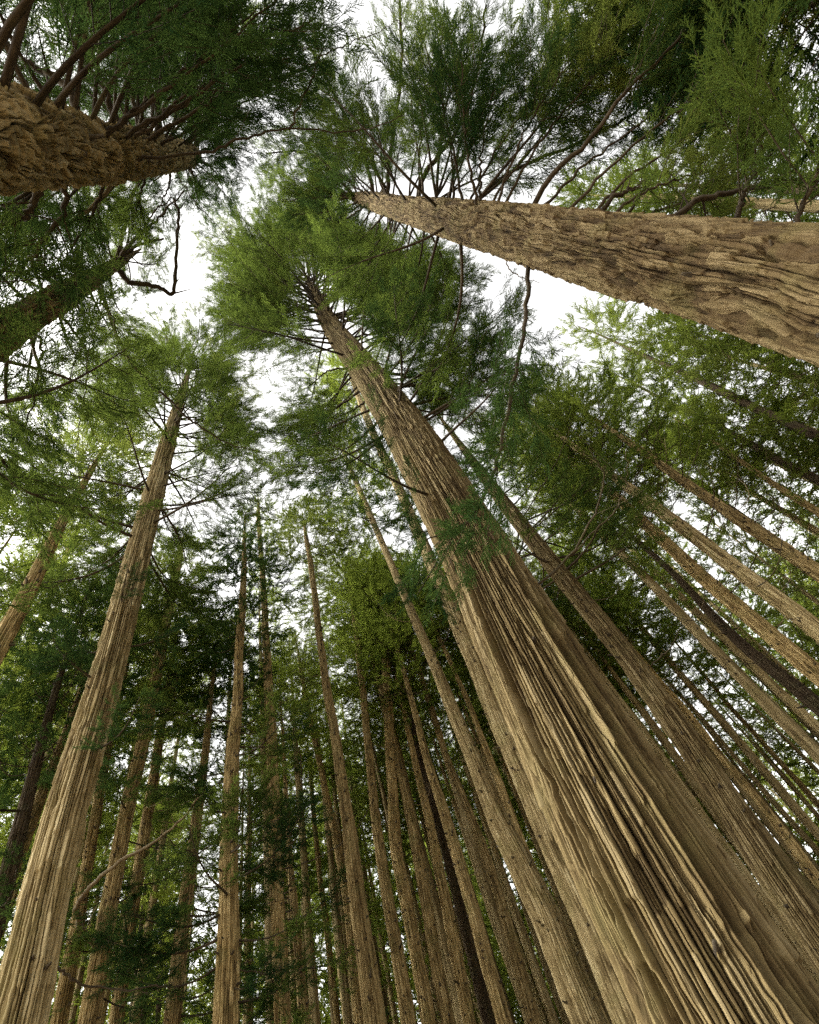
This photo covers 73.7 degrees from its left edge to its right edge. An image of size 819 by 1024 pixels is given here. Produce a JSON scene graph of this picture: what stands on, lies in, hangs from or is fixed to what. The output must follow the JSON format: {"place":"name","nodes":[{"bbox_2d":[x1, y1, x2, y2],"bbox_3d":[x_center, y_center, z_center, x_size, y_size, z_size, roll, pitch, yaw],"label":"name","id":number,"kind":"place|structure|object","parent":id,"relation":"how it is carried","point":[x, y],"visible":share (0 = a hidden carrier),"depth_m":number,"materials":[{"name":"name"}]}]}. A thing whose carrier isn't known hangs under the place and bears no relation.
{"place":"outdoors","nodes":[
{"label":"outdoors","id":0,"kind":"place"},
{"bbox_2d":[0,0,818,1023],"label":"sky","id":1,"kind":"structure","parent":0,"point":[552,297],"materials":[{"name":"white"}]},
{"bbox_3d":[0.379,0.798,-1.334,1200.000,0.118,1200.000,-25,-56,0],"label":"ground","id":2,"kind":"structure","parent":0,"visible":0},
{"bbox_2d":[0,470,66,734],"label":"young conifer","id":3,"kind":"object","parent":2,"relation":"on","point":[27,566],"visible":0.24,"depth_m":19.29,"materials":[{"name":"green plant"}]},
{"bbox_2d":[0,528,89,808],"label":"young conifer","id":4,"kind":"object","parent":2,"relation":"on","point":[3,666],"visible":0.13,"depth_m":18.96,"materials":[{"name":"green plant"}]},
{"bbox_2d":[0,509,89,796],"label":"young conifer","id":5,"kind":"object","parent":2,"relation":"on","point":[23,550],"visible":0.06,"depth_m":25.13,"materials":[{"name":"green plant"}]},
{"bbox_2d":[0,693,134,1023],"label":"young conifer","id":6,"kind":"object","parent":2,"relation":"on","point":[105,862],"visible":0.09,"depth_m":22.44,"materials":[{"name":"green plant"}]},
{"bbox_2d":[0,566,170,1019],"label":"conifer tree","id":7,"kind":"object","parent":2,"relation":"on","point":[12,853],"visible":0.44,"depth_m":16.27,"materials":[{"name":"green plant"}]},
{"bbox_2d":[0,378,191,664],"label":"conifer tree","id":8,"kind":"object","parent":2,"relation":"on","point":[12,620],"visible":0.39,"depth_m":20.52,"materials":[{"name":"green plant"}]},
{"bbox_2d":[0,574,197,933],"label":"conifer tree","id":9,"kind":"object","parent":2,"relation":"on","point":[41,795],"visible":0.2,"depth_m":19.99,"materials":[{"name":"green plant"}]},
{"bbox_2d":[69,774,136,1023],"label":"conifer tree","id":10,"kind":"object","parent":2,"relation":"on","point":[72,1014],"visible":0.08,"depth_m":29.98,"materials":[{"name":"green plant"}]},
{"bbox_2d":[60,664,156,955],"bbox_3d":[-12.954,15.884,20.666,4.348,27.961,3.776,-26,-56,0],"label":"conifer tree","id":11,"kind":"object","parent":2,"relation":"on","point":[104,837],"visible":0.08,"depth_m":23.88,"materials":[{"name":"green plant"}]},
{"bbox_2d":[18,586,209,1023],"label":"conifer tree","id":12,"kind":"object","parent":2,"relation":"on","point":[64,993],"visible":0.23,"depth_m":18.49,"materials":[{"name":"green plant"}]},
{"bbox_2d":[50,763,197,1023],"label":"conifer tree","id":13,"kind":"object","parent":2,"relation":"on","point":[107,995],"visible":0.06,"depth_m":33.62,"materials":[{"name":"green plant"}]},
{"bbox_2d":[48,636,208,885],"bbox_3d":[-13.847,16.195,25.280,8.828,35.781,7.264,21,-68,-27],"label":"conifer tree","id":14,"kind":"object","parent":2,"relation":"on","point":[147,774],"visible":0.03,"depth_m":29.77,"materials":[{"name":"green plant"}]},
{"bbox_2d":[0,298,284,1023],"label":"cedar tree","id":15,"kind":"object","parent":2,"relation":"on","point":[29,967],"visible":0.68,"depth_m":17.20,"materials":[{"name":"green plant"}]},
{"bbox_2d":[0,180,285,618],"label":"cedar tree","id":16,"kind":"object","parent":2,"relation":"on","point":[35,487],"visible":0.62,"depth_m":8.27,"materials":[{"name":"green plant"}]},
{"bbox_2d":[58,524,248,1023],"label":"conifer tree","id":17,"kind":"object","parent":2,"relation":"on","point":[113,872],"visible":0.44,"depth_m":16.76,"materials":[{"name":"green plant"}]},
{"bbox_2d":[65,588,243,1023],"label":"conifer tree","id":18,"kind":"object","parent":2,"relation":"on","point":[143,838],"visible":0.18,"depth_m":19.86,"materials":[{"name":"green plant"}]},
{"bbox_2d":[131,676,215,1023],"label":"conifer tree","id":19,"kind":"object","parent":2,"relation":"on","point":[182,757],"visible":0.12,"depth_m":32.54,"materials":[{"name":"green plant"}]},
{"bbox_2d":[69,613,283,1023],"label":"conifer tree","id":20,"kind":"object","parent":2,"relation":"on","point":[174,1015],"visible":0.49,"depth_m":17.83,"materials":[{"name":"green plant"}]},
{"bbox_2d":[128,812,249,1023],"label":"young conifer","id":21,"kind":"object","parent":2,"relation":"on","point":[154,894],"visible":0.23,"depth_m":25.59,"materials":[{"name":"green plant"}]},
{"bbox_2d":[0,0,404,374],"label":"cedar tree","id":22,"kind":"object","parent":2,"relation":"on","point":[51,140],"visible":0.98,"depth_m":8.22,"materials":[{"name":"green plant"}]},
{"bbox_2d":[85,502,343,1023],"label":"conifer tree","id":23,"kind":"object","parent":2,"relation":"on","point":[227,988],"visible":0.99,"depth_m":13.19,"materials":[{"name":"green plant"}]},
{"bbox_2d":[181,615,283,1020],"bbox_3d":[-8.060,14.580,23.054,5.198,30.928,4.543,-31,-57,4],"label":"conifer tree","id":24,"kind":"object","parent":2,"relation":"on","point":[219,751],"visible":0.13,"depth_m":27.76,"materials":[{"name":"green plant"}]},
{"bbox_2d":[178,708,314,1023],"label":"young conifer","id":25,"kind":"object","parent":2,"relation":"on","point":[256,933],"visible":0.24,"depth_m":25.52,"materials":[{"name":"green plant"}]},
{"bbox_2d":[212,688,286,1023],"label":"conifer tree","id":26,"kind":"object","parent":2,"relation":"on","point":[245,1017],"visible":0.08,"depth_m":31.50,"materials":[{"name":"green plant"}]},
{"bbox_2d":[228,571,313,1023],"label":"conifer tree","id":27,"kind":"object","parent":2,"relation":"on","point":[267,928],"visible":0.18,"depth_m":29.94,"materials":[{"name":"green plant"}]},
{"bbox_2d":[242,728,336,975],"bbox_3d":[-6.545,25.539,30.903,6.475,32.360,7.174,10,-63,-22],"label":"conifer tree","id":28,"kind":"object","parent":2,"relation":"on","point":[323,861],"visible":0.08,"depth_m":33.83,"materials":[{"name":"green plant"}]},
{"bbox_2d":[205,488,375,1023],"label":"conifer tree","id":29,"kind":"object","parent":2,"relation":"on","point":[277,908],"visible":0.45,"depth_m":17.82,"materials":[{"name":"green plant"}]},
{"bbox_2d":[213,650,389,1023],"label":"conifer tree","id":30,"kind":"object","parent":2,"relation":"on","point":[303,1005],"visible":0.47,"depth_m":20.16,"materials":[{"name":"green plant"}]},
{"bbox_2d":[273,633,333,1023],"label":"conifer tree","id":31,"kind":"object","parent":2,"relation":"on","point":[313,993],"visible":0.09,"depth_m":25.57,"materials":[{"name":"green plant"}]},
{"bbox_2d":[248,714,360,1023],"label":"conifer tree","id":32,"kind":"object","parent":2,"relation":"on","point":[336,1008],"visible":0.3,"depth_m":33.21,"materials":[{"name":"green plant"}]},
{"bbox_2d":[251,613,363,1023],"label":"conifer tree","id":33,"kind":"object","parent":2,"relation":"on","point":[353,980],"visible":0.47,"depth_m":28.16,"materials":[{"name":"green plant"}]},
{"bbox_2d":[252,492,386,1023],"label":"conifer tree","id":34,"kind":"object","parent":2,"relation":"on","point":[372,1005],"visible":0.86,"depth_m":19.25,"materials":[{"name":"green plant"}]},
{"bbox_2d":[287,679,353,1023],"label":"conifer tree","id":35,"kind":"object","parent":2,"relation":"on","point":[347,1010],"visible":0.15,"depth_m":28.47,"materials":[{"name":"green plant"}]},
{"bbox_2d":[274,527,416,1023],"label":"conifer tree","id":36,"kind":"object","parent":2,"relation":"on","point":[404,992],"visible":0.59,"depth_m":23.21,"materials":[{"name":"green plant"}]},
{"bbox_2d":[322,670,388,1023],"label":"conifer tree","id":37,"kind":"object","parent":2,"relation":"on","point":[364,874],"visible":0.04,"depth_m":32.52,"materials":[{"name":"green plant"}]},
{"bbox_2d":[319,760,416,1023],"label":"conifer tree","id":38,"kind":"object","parent":2,"relation":"on","point":[391,975],"visible":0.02,"depth_m":41.03,"materials":[{"name":"green plant"}]},
{"bbox_2d":[339,764,398,1023],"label":"conifer tree","id":39,"kind":"object","parent":2,"relation":"on","point":[390,996],"visible":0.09,"depth_m":32.08,"materials":[{"name":"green plant"}]},
{"bbox_2d":[296,571,455,1023],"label":"conifer tree","id":40,"kind":"object","parent":2,"relation":"on","point":[445,1009],"visible":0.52,"depth_m":26.61,"materials":[{"name":"green plant"}]},
{"bbox_2d":[320,549,435,1023],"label":"conifer tree","id":41,"kind":"object","parent":2,"relation":"on","point":[426,1011],"visible":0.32,"depth_m":21.49,"materials":[{"name":"green plant"}]},
{"bbox_2d":[339,673,437,1023],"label":"conifer tree","id":42,"kind":"object","parent":2,"relation":"on","point":[380,781],"visible":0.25,"depth_m":29.83,"materials":[{"name":"green plant"}]},
{"bbox_2d":[335,750,453,1022],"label":"conifer tree","id":43,"kind":"object","parent":2,"relation":"on","point":[363,808],"visible":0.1,"depth_m":34.00,"materials":[{"name":"green plant"}]},
{"bbox_2d":[333,580,462,1023],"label":"conifer tree","id":44,"kind":"object","parent":2,"relation":"on","point":[443,945],"visible":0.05,"depth_m":20.60,"materials":[{"name":"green plant"}]},
{"bbox_2d":[326,604,476,1023],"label":"conifer tree","id":45,"kind":"object","parent":2,"relation":"on","point":[459,974],"visible":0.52,"depth_m":26.24,"materials":[{"name":"green plant"}]},
{"bbox_2d":[362,745,441,1023],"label":"conifer tree","id":46,"kind":"object","parent":2,"relation":"on","point":[417,913],"visible":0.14,"depth_m":28.78,"materials":[{"name":"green plant"}]},
{"bbox_2d":[310,546,512,1023],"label":"conifer tree","id":47,"kind":"object","parent":2,"relation":"on","point":[493,982],"visible":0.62,"depth_m":25.45,"materials":[{"name":"green plant"}]},
{"bbox_2d":[332,703,495,1023],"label":"young conifer","id":48,"kind":"object","parent":2,"relation":"on","point":[368,858],"visible":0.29,"depth_m":28.52,"materials":[{"name":"green plant"}]},
{"bbox_2d":[344,620,495,1023],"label":"conifer tree","id":49,"kind":"object","parent":2,"relation":"on","point":[483,1001],"visible":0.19,"depth_m":21.60,"materials":[{"name":"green plant"}]},
{"bbox_2d":[328,555,541,1023],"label":"conifer tree","id":50,"kind":"object","parent":2,"relation":"on","point":[530,1007],"visible":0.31,"depth_m":21.22,"materials":[{"name":"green plant"}]},
{"bbox_2d":[368,602,527,1023],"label":"conifer tree","id":51,"kind":"object","parent":2,"relation":"on","point":[486,887],"visible":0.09,"depth_m":21.58,"materials":[{"name":"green plant"}]},
{"bbox_2d":[300,422,608,1023],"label":"conifer tree","id":52,"kind":"object","parent":2,"relation":"on","point":[577,995],"visible":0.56,"depth_m":14.69,"materials":[{"name":"green plant"}]},
{"bbox_2d":[403,699,514,1023],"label":"conifer tree","id":53,"kind":"object","parent":2,"relation":"on","point":[448,804],"visible":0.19,"depth_m":33.01,"materials":[{"name":"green plant"}]},
{"bbox_2d":[407,683,516,997],"bbox_3d":[3.504,17.602,25.179,3.800,25.994,3.263,-34,-57,6],"label":"conifer tree","id":54,"kind":"object","parent":2,"relation":"on","point":[451,794],"visible":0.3,"depth_m":29.63,"materials":[{"name":"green plant"}]},
{"bbox_2d":[427,638,502,803],"bbox_3d":[4.897,14.409,23.876,3.932,26.330,4.386,27,-71,-28],"label":"conifer tree","id":55,"kind":"object","parent":2,"relation":"on","point":[473,732],"visible":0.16,"depth_m":29.39,"materials":[{"name":"green plant"}]},
{"bbox_2d":[301,332,636,1023],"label":"conifer tree","id":56,"kind":"object","parent":2,"relation":"on","point":[618,1007],"visible":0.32,"depth_m":14.07,"materials":[{"name":"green plant"}]},
{"bbox_2d":[413,632,559,1023],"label":"conifer tree","id":57,"kind":"object","parent":2,"relation":"on","point":[545,997],"visible":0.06,"depth_m":26.02,"materials":[{"name":"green plant"}]},
{"bbox_2d":[367,544,609,1023],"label":"conifer tree","id":58,"kind":"object","parent":2,"relation":"on","point":[505,799],"visible":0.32,"depth_m":28.28,"materials":[{"name":"green plant"}]},
{"bbox_2d":[413,634,569,1023],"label":"conifer tree","id":59,"kind":"object","parent":2,"relation":"on","point":[556,997],"visible":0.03,"depth_m":25.79,"materials":[{"name":"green plant"}]},
{"bbox_2d":[188,154,818,1023],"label":"cedar tree","id":60,"kind":"object","parent":2,"relation":"on","point":[686,926],"visible":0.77,"depth_m":8.68,"materials":[{"name":"green plant"}]},
{"bbox_2d":[464,840,560,1023],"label":"conifer tree","id":61,"kind":"object","parent":2,"relation":"on","point":[501,968],"visible":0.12,"depth_m":43.98,"materials":[{"name":"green plant"}]},
{"bbox_2d":[249,0,818,627],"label":"cedar tree","id":62,"kind":"object","parent":2,"relation":"on","point":[741,278],"visible":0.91,"depth_m":10.51,"materials":[{"name":"green plant"}]},
{"bbox_2d":[456,680,611,1023],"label":"conifer tree","id":63,"kind":"object","parent":2,"relation":"on","point":[565,915],"visible":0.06,"depth_m":26.99,"materials":[{"name":"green plant"}]},
{"bbox_2d":[417,387,818,973],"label":"cedar tree","id":64,"kind":"object","parent":2,"relation":"on","point":[790,897],"visible":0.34,"depth_m":17.19,"materials":[{"name":"green plant"}]},
{"bbox_2d":[467,407,818,765],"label":"conifer tree","id":65,"kind":"object","parent":2,"relation":"on","point":[778,715],"visible":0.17,"depth_m":23.50,"materials":[{"name":"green plant"}]},
{"bbox_2d":[534,564,754,876],"bbox_3d":[11.903,11.082,25.021,4.325,28.239,3.644,24,-67,-27],"label":"conifer tree","id":66,"kind":"object","parent":2,"relation":"on","point":[696,788],"visible":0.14,"depth_m":25.07,"materials":[{"name":"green plant"}]},
{"bbox_2d":[479,373,818,687],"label":"conifer tree","id":67,"kind":"object","parent":2,"relation":"on","point":[800,660],"visible":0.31,"depth_m":19.35,"materials":[{"name":"green plant"}]},
{"bbox_2d":[488,347,818,644],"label":"conifer tree","id":68,"kind":"object","parent":2,"relation":"on","point":[799,616],"visible":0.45,"depth_m":22.37,"materials":[{"name":"green plant"}]},
{"bbox_2d":[502,414,818,749],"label":"conifer tree","id":69,"kind":"object","parent":2,"relation":"on","point":[807,697],"visible":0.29,"depth_m":21.23,"materials":[{"name":"needle"},{"name":"bark"},{"name":"twig bark"}]},
{"bbox_2d":[520,340,818,582],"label":"conifer tree","id":70,"kind":"object","parent":2,"relation":"on","point":[805,564],"visible":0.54,"depth_m":22.48,"materials":[{"name":"green plant"}]},
{"bbox_2d":[529,533,818,903],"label":"conifer tree","id":71,"kind":"object","parent":2,"relation":"on","point":[812,891],"visible":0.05,"depth_m":21.98,"materials":[{"name":"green plant"}]},
{"bbox_2d":[532,545,818,891],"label":"conifer tree","id":72,"kind":"object","parent":2,"relation":"on","point":[807,866],"visible":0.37,"depth_m":28.42,"materials":[{"name":"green plant"}]},
{"bbox_2d":[536,487,818,735],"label":"conifer tree","id":73,"kind":"object","parent":2,"relation":"on","point":[793,704],"visible":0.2,"depth_m":29.49,"materials":[{"name":"green plant"}]},
{"bbox_2d":[537,0,818,160],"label":"conifer tree","id":74,"kind":"object","parent":2,"relation":"on","point":[687,44],"visible":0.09,"depth_m":11.59,"materials":[{"name":"green plant"}]},
{"bbox_2d":[544,585,818,985],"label":"conifer tree","id":75,"kind":"object","parent":2,"relation":"on","point":[764,900],"visible":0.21,"depth_m":21.95,"materials":[{"name":"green plant"}]},
{"bbox_2d":[545,108,818,316],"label":"conifer tree","id":76,"kind":"object","parent":2,"relation":"on","point":[592,196],"visible":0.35,"depth_m":25.29,"materials":[{"name":"green plant"}]},
{"bbox_2d":[546,513,818,841],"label":"conifer tree","id":77,"kind":"object","parent":2,"relation":"on","point":[798,811],"visible":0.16,"depth_m":31.32,"materials":[{"name":"green plant"}]},
{"bbox_2d":[556,295,818,488],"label":"conifer tree","id":78,"kind":"object","parent":2,"relation":"on","point":[695,377],"visible":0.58,"depth_m":29.95,"materials":[{"name":"green plant"}]},
{"bbox_2d":[580,0,818,215],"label":"conifer tree","id":79,"kind":"object","parent":2,"relation":"on","point":[811,59],"visible":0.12,"depth_m":10.87,"materials":[{"name":"green plant"}]},
{"bbox_2d":[581,580,818,857],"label":"conifer tree","id":80,"kind":"object","parent":2,"relation":"on","point":[804,836],"visible":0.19,"depth_m":30.27,"materials":[{"name":"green plant"}]},
{"bbox_2d":[584,0,818,136],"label":"conifer tree","id":81,"kind":"object","parent":2,"relation":"on","point":[791,29],"visible":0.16,"depth_m":10.13,"materials":[{"name":"green plant"}]},
{"bbox_2d":[589,336,818,516],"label":"conifer tree","id":82,"kind":"object","parent":2,"relation":"on","point":[811,477],"visible":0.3,"depth_m":29.05,"materials":[{"name":"green plant"}]},
{"bbox_2d":[596,292,818,452],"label":"conifer tree","id":83,"kind":"object","parent":2,"relation":"on","point":[787,413],"visible":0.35,"depth_m":27.96,"materials":[{"name":"green plant"}]},
{"bbox_2d":[602,93,818,221],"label":"conifer tree","id":84,"kind":"object","parent":2,"relation":"on","point":[634,164],"visible":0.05,"depth_m":27.43,"materials":[{"name":"green plant"}]},
{"bbox_2d":[603,593,818,892],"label":"conifer tree","id":85,"kind":"object","parent":2,"relation":"on","point":[759,813],"visible":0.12,"depth_m":27.17,"materials":[{"name":"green plant"}]},
{"bbox_2d":[607,672,818,886],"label":"conifer tree","id":86,"kind":"object","parent":2,"relation":"on","point":[812,853],"visible":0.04,"depth_m":37.59,"materials":[{"name":"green plant"}]},
{"bbox_2d":[611,410,818,601],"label":"conifer tree","id":87,"kind":"object","parent":2,"relation":"on","point":[810,540],"visible":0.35,"depth_m":28.66,"materials":[{"name":"green plant"}]},
{"bbox_2d":[628,525,818,718],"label":"conifer tree","id":88,"kind":"object","parent":2,"relation":"on","point":[762,647],"visible":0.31,"depth_m":35.01,"materials":[{"name":"green plant"}]},
{"bbox_2d":[629,0,818,131],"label":"conifer tree","id":89,"kind":"object","parent":2,"relation":"on","point":[788,23],"visible":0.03,"depth_m":10.64,"materials":[{"name":"green plant"}]},
{"bbox_2d":[639,380,818,549],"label":"conifer tree","id":90,"kind":"object","parent":2,"relation":"on","point":[810,507],"visible":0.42,"depth_m":29.05,"materials":[{"name":"green plant"}]},
{"bbox_2d":[649,612,818,831],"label":"conifer tree","id":91,"kind":"object","parent":2,"relation":"on","point":[807,792],"visible":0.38,"depth_m":36.26,"materials":[{"name":"green plant"}]},
{"bbox_2d":[650,315,818,480],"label":"conifer tree","id":92,"kind":"object","parent":2,"relation":"on","point":[759,377],"visible":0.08,"depth_m":32.47,"materials":[{"name":"green plant"}]},
{"bbox_2d":[658,321,818,478],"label":"conifer tree","id":93,"kind":"object","parent":2,"relation":"on","point":[776,375],"visible":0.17,"depth_m":30.32,"materials":[{"name":"green plant"}]},
{"bbox_2d":[661,575,818,739],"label":"conifer tree","id":94,"kind":"object","parent":2,"relation":"on","point":[776,696],"visible":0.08,"depth_m":40.12,"materials":[{"name":"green plant"}]},
{"bbox_2d":[666,677,818,870],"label":"conifer tree","id":95,"kind":"object","parent":2,"relation":"on","point":[737,767],"visible":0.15,"depth_m":37.26,"materials":[{"name":"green plant"}]},
{"bbox_2d":[688,672,818,819],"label":"conifer tree","id":96,"kind":"object","parent":2,"relation":"on","point":[792,787],"visible":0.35,"depth_m":39.51,"materials":[{"name":"green plant"}]},
{"bbox_2d":[691,650,818,774],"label":"conifer tree","id":97,"kind":"object","parent":2,"relation":"on","point":[795,749],"visible":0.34,"depth_m":39.02,"materials":[{"name":"green plant"}]},
{"bbox_2d":[693,498,818,668],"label":"conifer tree","id":98,"kind":"object","parent":2,"relation":"on","point":[767,564],"visible":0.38,"depth_m":35.44,"materials":[{"name":"green plant"}]},
{"bbox_2d":[708,696,818,807],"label":"conifer tree","id":99,"kind":"object","parent":2,"relation":"on","point":[751,718],"visible":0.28,"depth_m":42.32,"materials":[{"name":"green plant"}]},
{"bbox_2d":[712,584,818,705],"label":"conifer tree","id":100,"kind":"object","parent":2,"relation":"on","point":[752,604],"visible":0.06,"depth_m":46.70,"materials":[{"name":"green plant"}]},
{"bbox_2d":[723,649,818,820],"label":"conifer tree","id":101,"kind":"object","parent":2,"relation":"on","point":[797,762],"visible":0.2,"depth_m":42.67,"materials":[{"name":"green plant"}]},
{"bbox_2d":[741,725,818,844],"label":"conifer tree","id":102,"kind":"object","parent":2,"relation":"on","point":[794,795],"visible":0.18,"depth_m":52.09,"materials":[{"name":"green plant"}]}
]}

